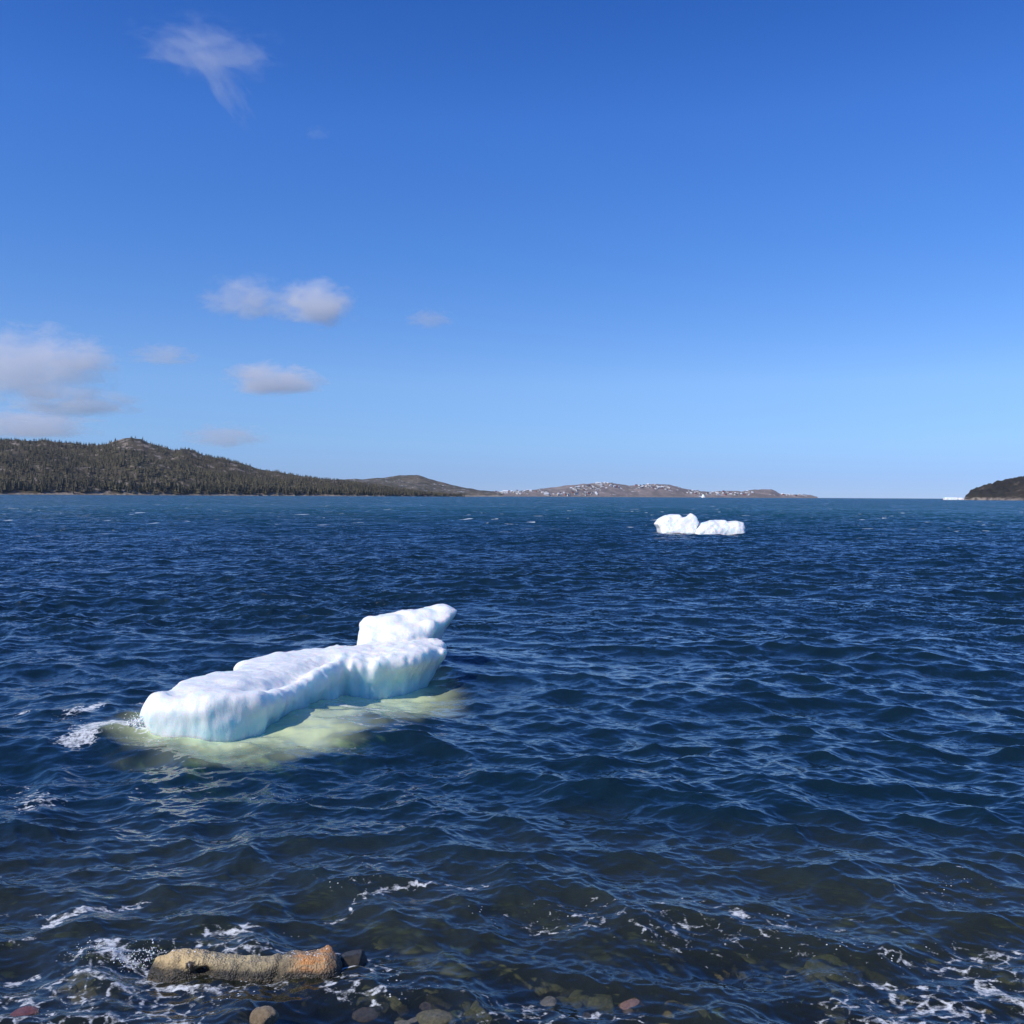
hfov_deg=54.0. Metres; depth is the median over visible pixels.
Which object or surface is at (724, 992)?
stone
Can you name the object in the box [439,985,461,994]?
stone
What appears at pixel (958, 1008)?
stone
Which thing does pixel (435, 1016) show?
stone
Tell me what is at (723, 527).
iceberg
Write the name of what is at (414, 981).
stone
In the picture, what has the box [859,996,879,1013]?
stone
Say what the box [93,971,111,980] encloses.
stone
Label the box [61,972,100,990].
stone
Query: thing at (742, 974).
stone
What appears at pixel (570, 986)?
stone
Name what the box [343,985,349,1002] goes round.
stone
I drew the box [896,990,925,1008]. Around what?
stone
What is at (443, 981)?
stone
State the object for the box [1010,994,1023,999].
stone
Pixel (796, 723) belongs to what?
sea
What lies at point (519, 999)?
stone
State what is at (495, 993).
stone
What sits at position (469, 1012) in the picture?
stone
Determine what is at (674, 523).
iceberg
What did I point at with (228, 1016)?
stone
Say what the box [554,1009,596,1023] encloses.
stone
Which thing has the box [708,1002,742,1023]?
stone
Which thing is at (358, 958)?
dark rock
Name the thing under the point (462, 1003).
stone
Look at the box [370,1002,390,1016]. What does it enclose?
stone
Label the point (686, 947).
stone
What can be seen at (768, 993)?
stone
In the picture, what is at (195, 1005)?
stone
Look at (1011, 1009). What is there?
stone
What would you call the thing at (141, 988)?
stone
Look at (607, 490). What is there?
town hill
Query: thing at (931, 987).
stone
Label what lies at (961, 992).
stone
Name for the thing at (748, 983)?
stone
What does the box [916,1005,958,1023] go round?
stone
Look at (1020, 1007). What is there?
stone
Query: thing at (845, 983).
stone
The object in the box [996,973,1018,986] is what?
stone
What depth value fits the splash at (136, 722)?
12.42 m
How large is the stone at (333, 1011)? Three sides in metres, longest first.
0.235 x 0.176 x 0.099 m
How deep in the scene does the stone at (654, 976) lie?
6.66 m
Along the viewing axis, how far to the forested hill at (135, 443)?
2393.68 m
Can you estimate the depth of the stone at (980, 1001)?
6.48 m
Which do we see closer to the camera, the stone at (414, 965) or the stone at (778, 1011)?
the stone at (778, 1011)
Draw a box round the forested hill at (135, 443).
[0,438,474,496]
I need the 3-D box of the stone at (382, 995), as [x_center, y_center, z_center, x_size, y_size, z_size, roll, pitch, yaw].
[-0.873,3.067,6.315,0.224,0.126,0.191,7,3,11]
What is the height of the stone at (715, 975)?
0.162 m
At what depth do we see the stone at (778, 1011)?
6.12 m
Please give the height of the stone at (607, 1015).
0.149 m
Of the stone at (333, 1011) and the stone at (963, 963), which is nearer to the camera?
the stone at (333, 1011)
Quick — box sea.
[0,495,1023,1023]
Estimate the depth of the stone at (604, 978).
6.68 m
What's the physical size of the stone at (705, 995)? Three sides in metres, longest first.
0.329 x 0.280 x 0.146 m
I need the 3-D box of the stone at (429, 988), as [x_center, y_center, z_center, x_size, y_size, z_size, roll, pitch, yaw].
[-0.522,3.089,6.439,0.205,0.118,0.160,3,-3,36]
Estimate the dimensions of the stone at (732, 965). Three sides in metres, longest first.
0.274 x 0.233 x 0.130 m
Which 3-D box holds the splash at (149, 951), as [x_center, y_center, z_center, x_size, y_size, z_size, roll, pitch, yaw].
[-2.331,2.854,6.494,0.374,0.144,0.303,0,1,-21]
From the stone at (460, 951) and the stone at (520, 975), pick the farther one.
the stone at (460, 951)
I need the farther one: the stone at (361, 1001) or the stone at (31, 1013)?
the stone at (361, 1001)
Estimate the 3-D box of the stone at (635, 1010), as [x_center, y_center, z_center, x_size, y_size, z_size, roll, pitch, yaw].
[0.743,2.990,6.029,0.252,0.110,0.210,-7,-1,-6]
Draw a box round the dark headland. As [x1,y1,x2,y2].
[964,476,1023,499]
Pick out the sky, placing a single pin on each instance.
(487, 245)
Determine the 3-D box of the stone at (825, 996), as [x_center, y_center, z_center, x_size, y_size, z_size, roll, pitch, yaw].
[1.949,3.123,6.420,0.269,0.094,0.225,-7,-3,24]
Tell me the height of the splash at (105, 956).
0.166 m
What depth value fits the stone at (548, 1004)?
6.04 m
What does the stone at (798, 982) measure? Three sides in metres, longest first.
0.318 x 0.237 x 0.164 m
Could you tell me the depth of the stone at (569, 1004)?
6.27 m
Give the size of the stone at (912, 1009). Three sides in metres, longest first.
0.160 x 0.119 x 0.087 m
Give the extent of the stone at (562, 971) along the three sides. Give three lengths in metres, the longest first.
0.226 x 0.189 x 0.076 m
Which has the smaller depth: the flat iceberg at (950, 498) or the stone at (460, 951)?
the stone at (460, 951)
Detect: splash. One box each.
[64,930,145,971]
[101,712,144,729]
[122,937,168,969]
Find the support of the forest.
on the forested hill at (135, 443)
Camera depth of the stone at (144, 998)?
6.43 m
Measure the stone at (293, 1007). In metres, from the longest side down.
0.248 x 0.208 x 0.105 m
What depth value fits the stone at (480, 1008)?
6.02 m
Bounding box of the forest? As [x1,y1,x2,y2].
[0,436,462,495]
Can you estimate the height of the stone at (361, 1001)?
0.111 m
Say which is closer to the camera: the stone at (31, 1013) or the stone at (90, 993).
the stone at (31, 1013)
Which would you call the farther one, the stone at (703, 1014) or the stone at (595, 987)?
the stone at (595, 987)
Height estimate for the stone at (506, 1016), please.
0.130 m
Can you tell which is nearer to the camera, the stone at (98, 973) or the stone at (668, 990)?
the stone at (668, 990)
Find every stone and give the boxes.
[0,975,7,987]
[0,978,57,1010]
[3,1006,44,1023]
[59,1004,100,1023]
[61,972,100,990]
[71,987,100,1005]
[90,989,133,1020]
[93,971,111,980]
[135,966,150,993]
[142,988,157,1006]
[145,995,205,1023]
[203,1008,248,1023]
[249,1006,278,1023]
[285,999,304,1015]
[318,998,348,1023]
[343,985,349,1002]
[347,996,376,1016]
[350,1007,385,1023]
[356,979,400,993]
[356,987,388,1002]
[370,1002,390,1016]
[388,989,414,1010]
[394,1013,417,1023]
[397,1004,411,1015]
[402,961,429,976]
[404,975,427,987]
[409,993,453,1013]
[414,992,429,999]
[416,983,440,993]
[416,1009,457,1023]
[430,976,454,988]
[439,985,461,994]
[442,940,477,962]
[446,994,473,1012]
[449,1009,463,1023]
[457,976,496,999]
[459,1015,483,1023]
[464,1009,486,1023]
[470,997,509,1023]
[483,983,529,998]
[490,1009,524,1023]
[495,968,533,987]
[498,987,536,1013]
[523,996,562,1023]
[528,972,562,998]
[544,966,574,978]
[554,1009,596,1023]
[555,977,581,997]
[556,996,583,1012]
[568,988,591,1008]
[584,964,623,991]
[585,1006,616,1023]
[587,994,614,1009]
[589,981,603,992]
[615,997,656,1023]
[617,970,645,995]
[627,977,662,1010]
[645,973,660,980]
[648,1002,699,1023]
[657,979,678,999]
[661,936,698,962]
[664,1000,682,1003]
[673,981,722,1009]
[684,959,711,973]
[684,1003,709,1023]
[685,967,731,987]
[707,983,730,1002]
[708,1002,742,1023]
[718,955,756,981]
[730,978,764,993]
[730,989,763,1008]
[736,970,755,978]
[742,999,804,1023]
[760,984,792,1002]
[783,967,819,998]
[796,991,834,1005]
[801,997,832,1023]
[803,954,850,987]
[819,1014,847,1023]
[828,989,862,1017]
[831,1008,847,1019]
[837,977,855,989]
[849,960,892,995]
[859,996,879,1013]
[861,1006,881,1023]
[865,983,897,1001]
[873,1001,913,1019]
[881,1010,914,1023]
[891,982,926,993]
[892,974,919,985]
[894,961,930,981]
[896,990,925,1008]
[908,1004,925,1020]
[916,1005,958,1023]
[921,989,975,1014]
[926,985,946,990]
[948,957,992,978]
[950,988,967,996]
[951,1002,975,1015]
[954,1014,980,1023]
[964,970,1002,993]
[966,989,1007,1008]
[974,1007,1016,1023]
[989,997,1023,1023]
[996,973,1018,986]
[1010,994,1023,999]
[1014,999,1023,1017]
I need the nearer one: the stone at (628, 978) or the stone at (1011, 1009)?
the stone at (1011, 1009)
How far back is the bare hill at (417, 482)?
3642.61 m
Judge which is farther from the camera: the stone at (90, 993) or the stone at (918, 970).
the stone at (918, 970)
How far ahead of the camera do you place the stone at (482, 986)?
6.43 m
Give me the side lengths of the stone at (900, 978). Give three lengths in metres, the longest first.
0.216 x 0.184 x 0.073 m
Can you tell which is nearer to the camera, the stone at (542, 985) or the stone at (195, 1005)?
the stone at (195, 1005)
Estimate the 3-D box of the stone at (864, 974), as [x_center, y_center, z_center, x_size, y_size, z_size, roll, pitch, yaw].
[2.428,3.169,6.805,0.283,0.187,0.333,-2,4,26]
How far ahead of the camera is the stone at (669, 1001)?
6.21 m
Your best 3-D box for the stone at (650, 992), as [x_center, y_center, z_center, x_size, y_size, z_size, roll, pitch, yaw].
[0.850,3.098,6.418,0.229,0.178,0.307,3,9,15]
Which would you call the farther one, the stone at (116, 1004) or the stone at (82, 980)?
the stone at (82, 980)
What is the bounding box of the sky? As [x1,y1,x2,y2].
[0,0,1023,498]
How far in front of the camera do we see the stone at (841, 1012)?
6.11 m
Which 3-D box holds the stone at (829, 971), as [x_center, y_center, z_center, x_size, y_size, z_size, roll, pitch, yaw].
[2.159,3.154,6.894,0.326,0.177,0.244,0,9,22]
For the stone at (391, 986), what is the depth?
6.44 m
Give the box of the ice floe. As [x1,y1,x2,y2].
[140,604,456,749]
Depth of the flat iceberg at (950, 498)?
1893.81 m
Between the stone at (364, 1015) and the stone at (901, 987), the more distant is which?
the stone at (901, 987)
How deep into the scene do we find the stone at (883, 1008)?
6.10 m
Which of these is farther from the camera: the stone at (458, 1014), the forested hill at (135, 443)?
the forested hill at (135, 443)
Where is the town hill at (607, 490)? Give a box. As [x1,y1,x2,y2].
[494,482,817,497]
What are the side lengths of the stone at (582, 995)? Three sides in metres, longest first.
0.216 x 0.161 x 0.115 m
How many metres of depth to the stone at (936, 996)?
6.36 m
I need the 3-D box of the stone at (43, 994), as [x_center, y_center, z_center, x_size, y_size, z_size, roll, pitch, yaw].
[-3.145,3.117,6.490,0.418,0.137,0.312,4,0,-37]
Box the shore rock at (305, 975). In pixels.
[147,945,344,1009]
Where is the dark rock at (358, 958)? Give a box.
[339,949,368,979]
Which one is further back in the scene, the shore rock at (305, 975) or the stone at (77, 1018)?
the shore rock at (305, 975)
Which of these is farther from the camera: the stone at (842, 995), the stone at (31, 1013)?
the stone at (842, 995)
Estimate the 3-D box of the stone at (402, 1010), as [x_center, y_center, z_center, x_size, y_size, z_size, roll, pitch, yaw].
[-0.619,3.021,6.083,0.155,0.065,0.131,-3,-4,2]
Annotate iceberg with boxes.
[654,513,698,533]
[695,520,744,534]
[943,497,957,499]
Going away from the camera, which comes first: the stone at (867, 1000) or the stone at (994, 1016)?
the stone at (994, 1016)
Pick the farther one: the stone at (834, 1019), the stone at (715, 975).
the stone at (715, 975)
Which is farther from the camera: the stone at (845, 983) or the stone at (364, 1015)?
the stone at (845, 983)
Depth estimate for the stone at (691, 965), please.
6.93 m
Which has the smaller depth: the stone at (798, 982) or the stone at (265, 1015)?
the stone at (265, 1015)
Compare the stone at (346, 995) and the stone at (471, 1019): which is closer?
the stone at (471, 1019)
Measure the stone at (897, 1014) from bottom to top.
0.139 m
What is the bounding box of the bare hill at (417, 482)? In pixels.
[341,475,503,496]
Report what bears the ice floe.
on the sea
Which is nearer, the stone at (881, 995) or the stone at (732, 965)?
the stone at (881, 995)
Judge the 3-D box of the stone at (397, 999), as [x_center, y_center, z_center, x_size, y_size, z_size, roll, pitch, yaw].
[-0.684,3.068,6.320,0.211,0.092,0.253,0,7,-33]
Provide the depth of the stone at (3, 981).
6.57 m
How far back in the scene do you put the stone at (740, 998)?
6.36 m
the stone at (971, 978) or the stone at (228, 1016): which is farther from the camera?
the stone at (971, 978)

